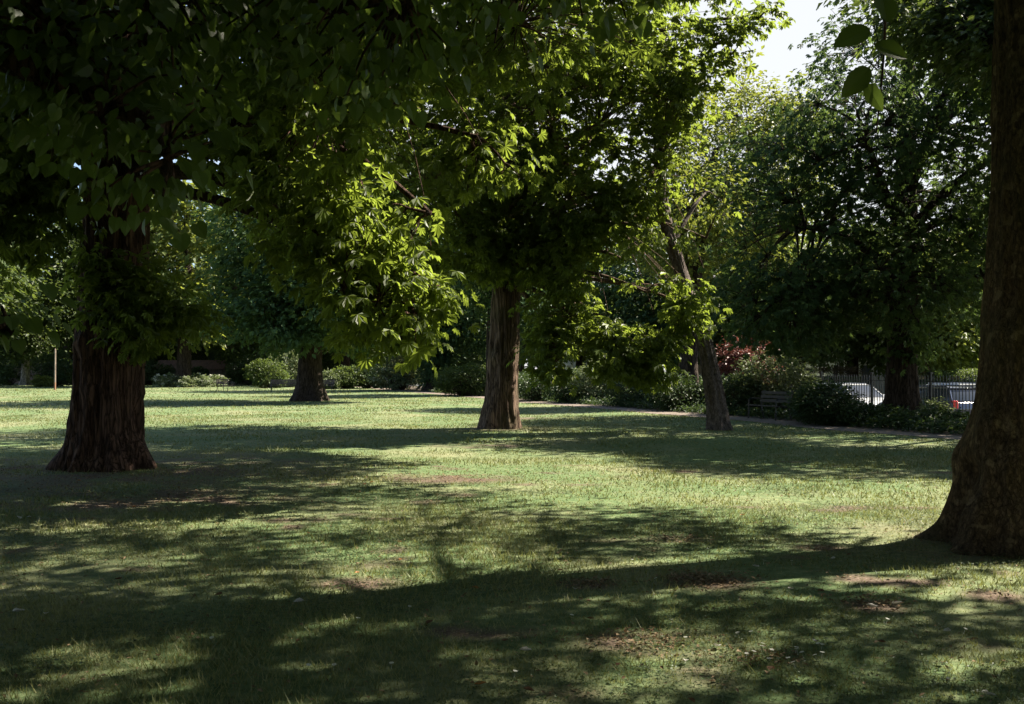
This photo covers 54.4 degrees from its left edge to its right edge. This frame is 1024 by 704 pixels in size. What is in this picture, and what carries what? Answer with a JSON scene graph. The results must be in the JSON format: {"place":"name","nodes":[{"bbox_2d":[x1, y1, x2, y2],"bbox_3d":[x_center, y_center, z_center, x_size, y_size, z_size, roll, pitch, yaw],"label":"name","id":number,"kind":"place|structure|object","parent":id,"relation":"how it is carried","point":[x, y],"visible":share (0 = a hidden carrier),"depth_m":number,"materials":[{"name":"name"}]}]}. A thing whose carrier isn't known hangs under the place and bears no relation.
{"place":"outdoors","nodes":[
{"label":"outdoors","id":0,"kind":"place"},
{"bbox_2d":[0,372,1023,703],"bbox_3d":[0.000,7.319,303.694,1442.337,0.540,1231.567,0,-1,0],"label":"ground","id":1,"kind":"structure","parent":0,"point":[800,578],"depth_m":8.34,"materials":[{"name":"green plant"}]},
{"bbox_2d":[0,359,35,384],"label":"rounded bush","id":2,"kind":"object","parent":1,"relation":"on","point":[14,374],"visible":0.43,"depth_m":107.25,"materials":[{"name":"green plant"}]},
{"bbox_2d":[0,215,55,342],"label":"broadleaf tree","id":3,"kind":"object","parent":1,"relation":"on","point":[12,303],"visible":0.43,"depth_m":92.67,"materials":[{"name":"green plant"}]},
{"bbox_2d":[0,266,74,384],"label":"pale barked tree","id":4,"kind":"object","parent":1,"relation":"on","point":[39,344],"visible":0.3,"depth_m":101.48,"materials":[{"name":"green plant"}]},
{"bbox_2d":[30,375,56,386],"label":"bush","id":5,"kind":"object","parent":1,"relation":"on","point":[44,381],"visible":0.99,"depth_m":94.64,"materials":[{"name":"green plant"}]},
{"bbox_2d":[14,197,81,384],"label":"broadleaf tree","id":6,"kind":"object","parent":1,"relation":"on","point":[60,271],"visible":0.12,"depth_m":104.39,"materials":[{"name":"green plant"}]},
{"bbox_2d":[30,350,72,386],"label":"rounded bush","id":7,"kind":"object","parent":1,"relation":"on","point":[47,367],"visible":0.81,"depth_m":97.54,"materials":[{"name":"green plant"}]},
{"bbox_2d":[54,349,55,389],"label":"timber post","id":8,"kind":"object","parent":1,"relation":"on","point":[55,369],"visible":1,"depth_m":78.94,"materials":[{"name":"wood"}]},
{"bbox_2d":[8,365,216,383],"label":"brick wall","id":9,"kind":"structure","parent":1,"relation":"on","point":[56,372],"depth_m":117.80,"materials":[{"name":"brick"}]},
{"bbox_2d":[47,198,202,349],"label":"broadleaf tree","id":10,"kind":"object","parent":1,"relation":"on","point":[176,345],"visible":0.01,"depth_m":116.01,"materials":[{"name":"green plant"}]},
{"bbox_2d":[151,374,167,386],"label":"flowering plant","id":11,"kind":"object","parent":1,"relation":"on","point":[160,381],"visible":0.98,"depth_m":92.78,"materials":[{"name":"green plant"}]},
{"bbox_2d":[145,359,175,384],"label":"rounded bush","id":12,"kind":"object","parent":1,"relation":"on","point":[151,368],"visible":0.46,"depth_m":106.61,"materials":[{"name":"green plant"}]},
{"bbox_2d":[162,372,176,386],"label":"flowering plant","id":13,"kind":"object","parent":1,"relation":"on","point":[169,382],"visible":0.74,"depth_m":93.84,"materials":[{"name":"green plant"}]},
{"bbox_2d":[169,374,181,386],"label":"flowering plant","id":14,"kind":"object","parent":1,"relation":"on","point":[175,378],"visible":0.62,"depth_m":94.87,"materials":[{"name":"green plant"}]},
{"bbox_2d":[174,375,192,386],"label":"flowering plant","id":15,"kind":"object","parent":1,"relation":"on","point":[181,383],"visible":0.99,"depth_m":92.77,"materials":[{"name":"green plant"}]},
{"bbox_2d":[185,376,198,386],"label":"flowering plant","id":16,"kind":"object","parent":1,"relation":"on","point":[193,381],"visible":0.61,"depth_m":93.75,"materials":[{"name":"green plant"}]},
{"bbox_2d":[190,372,205,386],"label":"flowering plant","id":17,"kind":"object","parent":1,"relation":"on","point":[198,377],"visible":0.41,"depth_m":94.88,"materials":[{"name":"green plant"}]},
{"bbox_2d":[149,180,253,379],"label":"broadleaf tree","id":18,"kind":"object","parent":1,"relation":"on","point":[185,259],"visible":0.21,"depth_m":95.00,"materials":[{"name":"green plant"}]},
{"bbox_2d":[191,365,213,379],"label":"rounded bush","id":19,"kind":"object","parent":1,"relation":"on","point":[202,371],"visible":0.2,"depth_m":104.65,"materials":[{"name":"green plant"}]},
{"bbox_2d":[197,374,213,386],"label":"flowering plant","id":20,"kind":"object","parent":1,"relation":"on","point":[203,383],"visible":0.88,"depth_m":92.73,"materials":[{"name":"green plant"}]},
{"bbox_2d":[156,360,255,383],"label":"park shelter","id":21,"kind":"object","parent":1,"relation":"on","point":[210,365],"visible":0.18,"depth_m":110.91,"materials":[{"name":"brown wood"}]},
{"bbox_2d":[205,374,221,386],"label":"flowering plant","id":22,"kind":"object","parent":1,"relation":"on","point":[214,382],"visible":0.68,"depth_m":93.82,"materials":[{"name":"green plant"}]},
{"bbox_2d":[215,374,229,386],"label":"flowering plant","id":23,"kind":"object","parent":1,"relation":"on","point":[222,376],"visible":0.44,"depth_m":94.77,"materials":[{"name":"green plant"}]},
{"bbox_2d":[216,379,233,390],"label":"park bench","id":24,"kind":"object","parent":1,"relation":"on","point":[220,381],"visible":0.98,"depth_m":74.83,"materials":[{"name":"brown wood"}]},
{"bbox_2d":[199,324,274,384],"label":"pale barked tree","id":25,"kind":"object","parent":1,"relation":"on","point":[228,354],"visible":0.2,"depth_m":105.73,"materials":[{"name":"green plant"}]},
{"bbox_2d":[222,352,274,384],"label":"rounded bush","id":26,"kind":"object","parent":1,"relation":"on","point":[238,373],"visible":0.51,"depth_m":103.33,"materials":[{"name":"green plant"}]},
{"bbox_2d":[10,328,486,383],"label":"clipped hedge","id":27,"kind":"object","parent":1,"relation":"on","point":[328,363],"visible":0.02,"depth_m":120.88,"materials":[{"name":"green plant"}]},
{"bbox_2d":[243,357,292,387],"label":"rounded bush","id":28,"kind":"object","parent":1,"relation":"on","point":[261,381],"visible":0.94,"depth_m":87.45,"materials":[{"name":"green plant"}]},
{"bbox_2d":[266,349,298,386],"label":"blossom bush","id":29,"kind":"object","parent":1,"relation":"on","point":[292,360],"visible":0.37,"depth_m":91.31,"materials":[{"name":"green plant"}]},
{"bbox_2d":[270,379,295,390],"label":"park bench","id":30,"kind":"object","parent":1,"relation":"on","point":[282,382],"visible":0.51,"depth_m":74.20,"materials":[{"name":"brown wood"}]},
{"bbox_2d":[178,140,440,401],"bbox_3d":[-10.164,-4.777,51.086,13.396,14.898,13.243,0,-1,0],"label":"chestnut tree","id":31,"kind":"object","parent":1,"relation":"on","point":[268,317],"visible":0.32,"depth_m":47.79,"materials":[{"name":"green plant"}]},
{"bbox_2d":[323,380,334,390],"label":"park bench","id":32,"kind":"object","parent":1,"relation":"on","point":[329,382],"visible":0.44,"depth_m":76.21,"materials":[{"name":"brown wood"}]},
{"bbox_2d":[0,0,664,472],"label":"chestnut tree","id":33,"kind":"object","parent":1,"relation":"on","point":[312,192],"visible":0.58,"depth_m":13.89,"materials":[{"name":"green plant"}]},
{"bbox_2d":[322,368,343,388],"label":"rounded bush","id":34,"kind":"object","parent":1,"relation":"on","point":[328,374],"visible":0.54,"depth_m":83.49,"materials":[{"name":"green plant"}]},
{"bbox_2d":[323,334,370,381],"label":"broadleaf tree","id":35,"kind":"object","parent":1,"relation":"on","point":[346,360],"depth_m":111.55,"materials":[{"name":"green plant"}]},
{"bbox_2d":[331,365,365,388],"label":"rounded bush","id":36,"kind":"object","parent":1,"relation":"on","point":[345,375],"visible":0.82,"depth_m":84.47,"materials":[{"name":"green plant"}]},
{"bbox_2d":[346,364,384,387],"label":"rounded bush","id":37,"kind":"object","parent":1,"relation":"on","point":[367,384],"visible":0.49,"depth_m":85.49,"materials":[{"name":"green plant"}]},
{"bbox_2d":[0,0,906,354],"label":"lime tree","id":38,"kind":"object","parent":1,"relation":"on","point":[58,58],"visible":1,"depth_m":5.54,"materials":[{"name":"green plant"}]},
{"bbox_2d":[0,481,1023,703],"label":"clover","id":39,"kind":"object","parent":1,"relation":"on","point":[632,622],"visible":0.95,"depth_m":7.04,"materials":[{"name":"green plant"}]},
{"bbox_2d":[0,462,1023,703],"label":"leaf litter","id":40,"kind":"object","parent":1,"relation":"on","point":[700,580],"visible":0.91,"depth_m":7.72,"materials":[{"name":"brown plant"}]},
{"bbox_2d":[479,319,569,373],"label":"broadleaf tree","id":41,"kind":"object","parent":1,"relation":"on","point":[521,367],"visible":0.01,"depth_m":103.44,"materials":[{"name":"green plant"}]},
{"bbox_2d":[519,646,530,650],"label":"fallen leaf","id":42,"kind":"object","parent":1,"relation":"on","point":[525,648],"visible":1,"depth_m":5.66,"materials":[{"name":"plant"}]},
{"bbox_2d":[523,686,533,690],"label":"fallen leaf","id":43,"kind":"object","parent":1,"relation":"on","point":[528,688],"visible":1,"depth_m":4.96,"materials":[{"name":"brown plant"}]},
{"bbox_2d":[340,0,795,428],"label":"chestnut tree","id":44,"kind":"object","parent":1,"relation":"on","point":[553,240],"visible":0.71,"depth_m":24.82,"materials":[{"name":"green plant"}]},
{"bbox_2d":[572,358,621,401],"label":"bright shrub","id":45,"kind":"object","parent":1,"relation":"on","point":[590,389],"visible":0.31,"depth_m":47.10,"materials":[{"name":"green plant"}]},
{"bbox_2d":[555,290,643,370],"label":"terraced house","id":46,"kind":"structure","parent":1,"relation":"on","point":[568,365],"depth_m":111.36,"materials":[{"name":"paint"}]},
{"bbox_2d":[579,205,725,371],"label":"broadleaf tree","id":47,"kind":"object","parent":1,"relation":"on","point":[636,304],"visible":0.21,"depth_m":76.01,"materials":[{"name":"green plant"}]},
{"bbox_2d":[353,385,963,435],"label":"border soil","id":48,"kind":"structure","parent":1,"relation":"on","point":[883,428],"depth_m":30.83,"materials":[{"name":"brown soil"}]},
{"bbox_2d":[363,351,422,389],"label":"blossom bush","id":49,"kind":"object","parent":48,"relation":"on","point":[396,381],"visible":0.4,"depth_m":79.24,"materials":[{"name":"green plant"}]},
{"bbox_2d":[376,174,530,390],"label":"ivy tree","id":50,"kind":"object","parent":48,"relation":"on","point":[462,326],"visible":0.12,"depth_m":76.28,"materials":[{"name":"green plant"}]},
{"bbox_2d":[430,360,486,395],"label":"border shrub","id":51,"kind":"object","parent":48,"relation":"on","point":[469,383],"visible":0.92,"depth_m":60.43,"materials":[{"name":"green plant"}]},
{"bbox_2d":[428,198,568,392],"bbox_3d":[-0.906,-4.250,63.959,11.039,14.310,9.842,0,-1,0],"label":"broadleaf tree","id":52,"kind":"object","parent":48,"relation":"on","point":[485,297],"visible":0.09,"depth_m":63.29,"materials":[{"name":"green plant"}]},
{"bbox_2d":[518,370,570,400],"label":"border shrub","id":53,"kind":"object","parent":48,"relation":"on","point":[533,394],"visible":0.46,"depth_m":51.46,"materials":[{"name":"green plant"}]},
{"bbox_2d":[538,367,589,402],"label":"border shrub","id":54,"kind":"object","parent":48,"relation":"on","point":[561,393],"visible":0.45,"depth_m":48.01,"materials":[{"name":"green plant"}]},
{"bbox_2d":[414,371,744,401],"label":"undergrowth","id":55,"kind":"object","parent":48,"relation":"on","point":[626,389],"visible":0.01,"depth_m":51.47,"materials":[{"name":"green plant"}]},
{"bbox_2d":[598,371,676,406],"bbox_3d":[5.605,1.457,42.915,4.053,1.832,3.499,0,-1,0],"label":"border shrub","id":56,"kind":"object","parent":48,"relation":"on","point":[624,395],"visible":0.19,"depth_m":42.57,"materials":[{"name":"green plant"}]},
{"bbox_2d":[639,372,705,410],"bbox_3d":[6.520,1.521,39.144,3.242,1.586,3.076,0,-1,0],"label":"border shrub","id":57,"kind":"object","parent":48,"relation":"on","point":[673,398],"visible":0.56,"depth_m":38.54,"materials":[{"name":"green plant"}]},
{"bbox_2d":[432,387,968,433],"bbox_3d":[5.170,2.276,44.911,4.142,0.989,56.970,0,-1,-20],"label":"ground cover","id":58,"kind":"object","parent":48,"relation":"on","point":[936,426],"visible":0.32,"depth_m":31.37,"materials":[{"name":"green plant"}]},
{"bbox_2d":[605,42,835,402],"bbox_3d":[9.280,-5.643,43.023,11.817,16.340,8.563,1,-1,-37],"label":"broadleaf tree","id":59,"kind":"object","parent":48,"relation":"on","point":[693,266],"visible":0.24,"depth_m":41.98,"materials":[{"name":"green plant"}]},
{"bbox_2d":[699,371,769,414],"bbox_3d":[7.842,1.438,35.189,2.374,1.563,2.236,-1,-1,33],"label":"leafy shrub","id":60,"kind":"object","parent":48,"relation":"on","point":[735,402],"visible":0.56,"depth_m":34.80,"materials":[{"name":"green plant"}]},
{"bbox_2d":[715,335,784,398],"bbox_3d":[9.239,0.793,39.510,3.441,3.084,2.959,0,-1,0],"label":"red shrub","id":61,"kind":"object","parent":48,"relation":"on","point":[725,367],"visible":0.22,"depth_m":39.10,"materials":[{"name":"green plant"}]},
{"bbox_2d":[778,376,871,424],"bbox_3d":[9.226,1.424,29.266,2.697,1.428,2.432,0,-1,0],"label":"round shrub","id":62,"kind":"object","parent":48,"relation":"on","point":[810,403],"visible":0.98,"depth_m":28.81,"materials":[{"name":"green plant"}]},
{"bbox_2d":[684,0,993,412],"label":"broadleaf tree","id":63,"kind":"object","parent":48,"relation":"on","point":[906,228],"visible":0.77,"depth_m":31.95,"materials":[{"name":"green plant"}]},
{"bbox_2d":[827,400,915,424],"bbox_3d":[10.643,1.780,29.459,2.802,0.714,1.988,0,-1,0],"label":"shrub","id":64,"kind":"object","parent":48,"relation":"on","point":[877,409],"visible":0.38,"depth_m":29.12,"materials":[{"name":"green plant"}]},
{"bbox_2d":[888,402,969,428],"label":"shrub","id":65,"kind":"object","parent":48,"relation":"on","point":[925,411],"visible":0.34,"depth_m":27.20,"materials":[{"name":"green plant"}]},
{"bbox_2d":[619,9,756,430],"bbox_3d":[4.966,-3.469,27.471,3.901,11.436,4.022,0,-1,0],"label":"leaning tree","id":66,"kind":"object","parent":1,"relation":"on","point":[717,416],"visible":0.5,"depth_m":26.72,"materials":[{"name":"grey plant"}]},
{"bbox_2d":[677,275,725,382],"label":"terraced house","id":67,"kind":"structure","parent":1,"relation":"on","point":[699,370],"depth_m":85.23,"materials":[{"name":"red brick"}]},
{"bbox_2d":[454,372,975,415],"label":"iron railings","id":68,"kind":"object","parent":1,"relation":"on","point":[931,381],"visible":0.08,"depth_m":33.32,"materials":[{"name":"black metal"}]},
{"bbox_2d":[650,219,785,370],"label":"broadleaf tree","id":69,"kind":"object","parent":1,"relation":"on","point":[717,337],"visible":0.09,"depth_m":69.88,"materials":[{"name":"green plant"}]},
{"bbox_2d":[728,348,822,411],"bbox_3d":[9.394,1.030,35.504,3.468,2.384,3.241,0,-1,0],"label":"loose shrub","id":70,"kind":"object","parent":1,"relation":"on","point":[786,378],"visible":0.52,"depth_m":34.89,"materials":[{"name":"green plant"}]},
{"bbox_2d":[741,292,825,386],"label":"terraced house","id":71,"kind":"structure","parent":1,"relation":"on","point":[806,369],"depth_m":72.53,"materials":[{"name":"paint"}]},
{"bbox_2d":[717,233,863,373],"bbox_3d":[18.593,-2.443,64.083,10.052,11.656,10.150,-1,-1,35],"label":"broadleaf tree","id":72,"kind":"object","parent":1,"relation":"on","point":[760,298],"visible":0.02,"depth_m":63.51,"materials":[{"name":"green plant"}]},
{"bbox_2d":[790,364,868,387],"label":"clipped hedge","id":73,"kind":"object","parent":1,"relation":"on","point":[837,370],"visible":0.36,"depth_m":57.28,"materials":[{"name":"green plant"}]},
{"bbox_2d":[768,208,891,379],"bbox_3d":[20.407,-2.578,60.079,10.477,11.765,10.502,1,-1,-34],"label":"broadleaf tree","id":74,"kind":"object","parent":1,"relation":"on","point":[851,349],"visible":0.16,"depth_m":58.16,"materials":[{"name":"green plant"}]},
{"bbox_2d":[826,231,930,393],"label":"terraced house","id":75,"kind":"structure","parent":1,"relation":"on","point":[866,371],"depth_m":64.91,"materials":[{"name":"paint"}]},
{"bbox_2d":[832,364,845,375],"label":"window","id":76,"kind":"structure","parent":75,"relation":"in","point":[833,364],"depth_m":67.87,"materials":[{"name":"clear glass"}]},
{"bbox_2d":[862,365,871,384],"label":"door","id":77,"kind":"structure","parent":75,"relation":"in","point":[866,370],"depth_m":65.09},
{"bbox_2d":[865,227,982,379],"bbox_3d":[22.706,-1.771,53.007,8.514,9.873,8.597,-1,-1,27],"label":"broadleaf tree","id":78,"kind":"object","parent":1,"relation":"on","point":[961,351],"visible":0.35,"depth_m":50.58,"materials":[{"name":"green plant"}]},
{"bbox_2d":[909,396,955,413],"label":"tufted shrub","id":79,"kind":"object","parent":1,"relation":"on","point":[930,402],"visible":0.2,"depth_m":29.31,"materials":[{"name":"green plant"}]},
{"bbox_2d":[918,366,977,384],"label":"clipped hedge","id":80,"kind":"object","parent":1,"relation":"on","point":[960,372],"visible":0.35,"depth_m":49.41,"materials":[{"name":"green plant"}]},
{"bbox_2d":[925,207,985,379],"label":"terraced house","id":81,"kind":"structure","parent":1,"relation":"on","point":[972,362],"depth_m":58.02,"materials":[{"name":"red brick"}]},
{"bbox_2d":[913,0,1023,558],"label":"plane tree","id":82,"kind":"object","parent":1,"relation":"on","point":[983,510],"visible":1,"depth_m":9.11,"materials":[{"name":"brown plant"}]},
{"bbox_2d":[981,690,995,694],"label":"fallen leaf","id":83,"kind":"object","parent":1,"relation":"on","point":[989,693],"visible":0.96,"depth_m":4.92,"materials":[{"name":"plant"}]},
{"bbox_2d":[35,0,990,371],"label":"sky","id":84,"kind":"structure","parent":0,"point":[777,59],"materials":[{"name":"white"}]},
{"bbox_2d":[371,387,961,439],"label":"path","id":85,"kind":"structure","parent":0,"point":[799,424],"depth_m":30.42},
{"bbox_2d":[746,390,793,420],"bbox_3d":[8.184,1.676,31.597,0.658,0.932,1.700,0,-1,-20],"label":"park bench","id":86,"kind":"object","parent":85,"relation":"on","point":[781,399],"visible":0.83,"depth_m":31.70,"materials":[{"name":"brown wood"}]},
{"bbox_2d":[818,383,883,404],"bbox_3d":[14.807,2.112,43.354,2.060,1.505,4.350,0,-1,-20],"label":"parked car","id":87,"kind":"object","parent":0,"point":[862,392],"visible":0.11,"depth_m":42.72,"materials":[{"name":"white paint"}]},
{"bbox_2d":[880,385,974,412],"bbox_3d":[16.369,2.033,38.964,2.060,1.505,4.350,0,-1,-20],"label":"parked car","id":88,"kind":"object","parent":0,"point":[954,395],"visible":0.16,"depth_m":37.25,"materials":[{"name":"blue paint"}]},
{"bbox_2d":[926,383,974,386],"bbox_3d":[20.062,2.120,43.797,2.060,1.505,4.350,0,-1,-20],"label":"parked car","id":89,"kind":"object","parent":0,"point":[953,384],"visible":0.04,"depth_m":44.19,"materials":[{"name":"silver metal"}]},
{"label":"pavement","id":90,"kind":"structure","parent":0,"visible":0},
{"bbox_2d":[519,238,638,372],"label":"broadleaf tree","id":91,"kind":"object","parent":90,"relation":"on","point":[580,362],"visible":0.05,"depth_m":86.00,"materials":[{"name":"green plant"}]},
{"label":"pavement","id":92,"kind":"structure","parent":0,"visible":0},
{"bbox_2d":[816,0,993,160],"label":"broadleaf tree","id":93,"kind":"object","parent":92,"relation":"on","point":[953,17],"visible":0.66,"depth_m":24.42,"materials":[{"name":"green plant"}]}
]}

